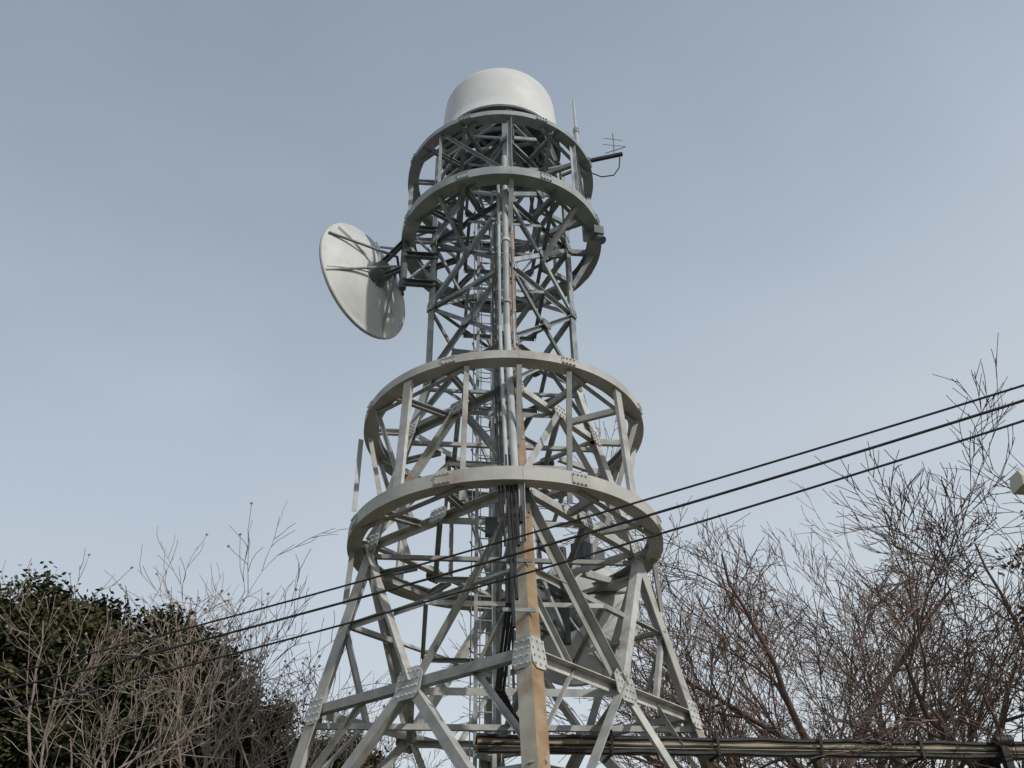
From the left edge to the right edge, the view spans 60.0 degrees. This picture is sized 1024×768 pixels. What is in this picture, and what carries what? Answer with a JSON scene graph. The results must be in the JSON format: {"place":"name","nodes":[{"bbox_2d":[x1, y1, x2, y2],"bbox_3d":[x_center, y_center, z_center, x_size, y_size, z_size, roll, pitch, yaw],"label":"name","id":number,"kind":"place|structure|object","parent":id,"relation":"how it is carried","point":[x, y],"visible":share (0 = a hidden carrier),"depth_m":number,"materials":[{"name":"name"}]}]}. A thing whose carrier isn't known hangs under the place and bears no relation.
{"place":"outdoors","nodes":[
{"label":"outdoors","id":0,"kind":"place"},
{"bbox_2d":[0,399,1023,691],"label":"overhead cable","id":1,"kind":"object","parent":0,"point":[542,545],"visible":1,"depth_m":13.27,"materials":[{"name":"black rubber"}]},
{"bbox_2d":[0,419,1023,711],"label":"overhead cable","id":2,"kind":"object","parent":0,"point":[542,567],"visible":1,"depth_m":13.07,"materials":[{"name":"black rubber"}]},
{"bbox_2d":[0,384,1023,676],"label":"overhead cable","id":3,"kind":"object","parent":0,"point":[538,530],"visible":1,"depth_m":13.43,"materials":[{"name":"black rubber"}]},
{"bbox_2d":[0,0,1023,767],"label":"sky","id":4,"kind":"structure","parent":0,"point":[811,214],"materials":[{"name":"blue"}]},
{"bbox_2d":[991,510,1023,723],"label":"tree","id":5,"kind":"object","parent":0,"point":[1022,569],"visible":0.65,"depth_m":25.75,"materials":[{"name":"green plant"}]},
{"bbox_2d":[1010,470,1023,494],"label":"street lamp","id":6,"kind":"object","parent":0,"point":[1017,482],"visible":1,"depth_m":9.55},
{"bbox_3d":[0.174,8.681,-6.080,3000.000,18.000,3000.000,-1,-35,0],"label":"ground","id":7,"kind":"structure","parent":0,"visible":0},
{"bbox_2d":[0,564,46,762],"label":"evergreen tree","id":8,"kind":"object","parent":7,"relation":"on","point":[6,602],"visible":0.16,"depth_m":26.56,"materials":[{"name":"green plant"}]},
{"bbox_2d":[0,561,156,767],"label":"evergreen tree","id":9,"kind":"object","parent":7,"relation":"on","point":[15,658],"visible":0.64,"depth_m":24.84,"materials":[{"name":"green plant"}]},
{"bbox_2d":[0,602,266,767],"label":"evergreen tree","id":10,"kind":"object","parent":7,"relation":"on","point":[128,740],"visible":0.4,"depth_m":25.72,"materials":[{"name":"green plant"}]},
{"bbox_2d":[0,552,312,767],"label":"bare tree","id":11,"kind":"object","parent":7,"relation":"on","point":[138,756],"visible":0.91,"depth_m":21.40,"materials":[{"name":"brown plant"}]},
{"bbox_2d":[0,502,395,767],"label":"bare tree","id":12,"kind":"object","parent":7,"relation":"on","point":[180,762],"visible":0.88,"depth_m":21.44,"materials":[{"name":"brown plant"}]},
{"bbox_2d":[41,587,390,767],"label":"bare tree","id":13,"kind":"object","parent":7,"relation":"on","point":[288,717],"visible":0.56,"depth_m":26.15,"materials":[{"name":"brown plant"}]},
{"bbox_2d":[187,670,329,767],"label":"evergreen tree","id":14,"kind":"object","parent":7,"relation":"on","point":[246,743],"visible":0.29,"depth_m":27.83,"materials":[{"name":"plant"}]},
{"bbox_2d":[259,726,389,767],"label":"bush","id":15,"kind":"object","parent":7,"relation":"on","point":[337,761],"visible":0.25,"depth_m":28.92,"materials":[{"name":"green plant"}]},
{"bbox_2d":[290,690,402,767],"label":"bare tree","id":16,"kind":"object","parent":7,"relation":"on","point":[347,730],"visible":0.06,"depth_m":34.88,"materials":[{"name":"brown plant"}]},
{"bbox_2d":[295,721,472,767],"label":"bare tree","id":17,"kind":"object","parent":7,"relation":"on","point":[380,760],"visible":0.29,"depth_m":28.99,"materials":[{"name":"brown plant"}]},
{"bbox_2d":[290,109,715,767],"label":"telecommunication tower","id":18,"kind":"structure","parent":7,"relation":"on","point":[512,479],"depth_m":21.04,"materials":[{"name":"metal"}]},
{"bbox_2d":[319,223,438,339],"bbox_3d":[-4.247,-3.314,26.525,3.476,3.817,2.502,19,-40,-26],"label":"microwave dish antenna","id":19,"kind":"object","parent":18,"relation":"attached to","point":[365,286],"visible":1,"depth_m":26.20,"materials":[{"name":"white paint"}]},
{"bbox_2d":[435,68,560,232],"bbox_3d":[-0.403,-8.138,30.118,4.057,4.447,4.057,-8,-36,10],"label":"radome antenna","id":20,"kind":"object","parent":18,"relation":"on","point":[491,89],"visible":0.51,"depth_m":29.06,"materials":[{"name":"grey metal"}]},
{"bbox_2d":[561,100,587,241],"bbox_3d":[1.945,-6.930,28.690,0.726,6.600,0.192,-23,-40,28],"label":"whip antenna","id":21,"kind":"object","parent":18,"relation":"attached to","point":[576,137],"visible":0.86,"depth_m":29.21,"materials":[{"name":"grey metal"}]},
{"bbox_2d":[548,133,625,176],"bbox_3d":[2.450,-7.431,28.916,2.617,1.942,0.237,-1,-35,0],"label":"yagi antenna","id":22,"kind":"object","parent":18,"relation":"on","point":[606,157],"visible":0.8,"depth_m":28.88,"materials":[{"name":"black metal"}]},
{"bbox_2d":[536,540,639,686],"bbox_3d":[1.447,6.276,23.648,2.992,3.440,2.621,16,-38,-23],"label":"microwave dish antenna","id":23,"kind":"object","parent":18,"relation":"attached to","point":[569,626],"visible":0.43,"depth_m":23.02,"materials":[{"name":"white paint"}]},
{"bbox_2d":[441,333,1023,767],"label":"bare tree","id":24,"kind":"object","parent":7,"relation":"on","point":[779,685],"visible":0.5,"depth_m":24.63,"materials":[{"name":"brown plant"}]},
{"bbox_2d":[474,729,1023,767],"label":"cable tray","id":25,"kind":"object","parent":7,"relation":"on","point":[992,754],"visible":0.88,"depth_m":19.01,"materials":[{"name":"metal"}]},
{"bbox_2d":[549,514,1023,767],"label":"bare tree","id":26,"kind":"object","parent":7,"relation":"on","point":[670,695],"visible":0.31,"depth_m":26.14,"materials":[{"name":"brown plant"}]},
{"bbox_2d":[619,483,1023,767],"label":"bare tree","id":27,"kind":"object","parent":7,"relation":"on","point":[894,711],"visible":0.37,"depth_m":31.31,"materials":[{"name":"brown plant"}]},
{"bbox_2d":[675,438,1023,767],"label":"bare tree","id":28,"kind":"object","parent":7,"relation":"on","point":[938,726],"visible":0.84,"depth_m":22.52,"materials":[{"name":"brown plant"}]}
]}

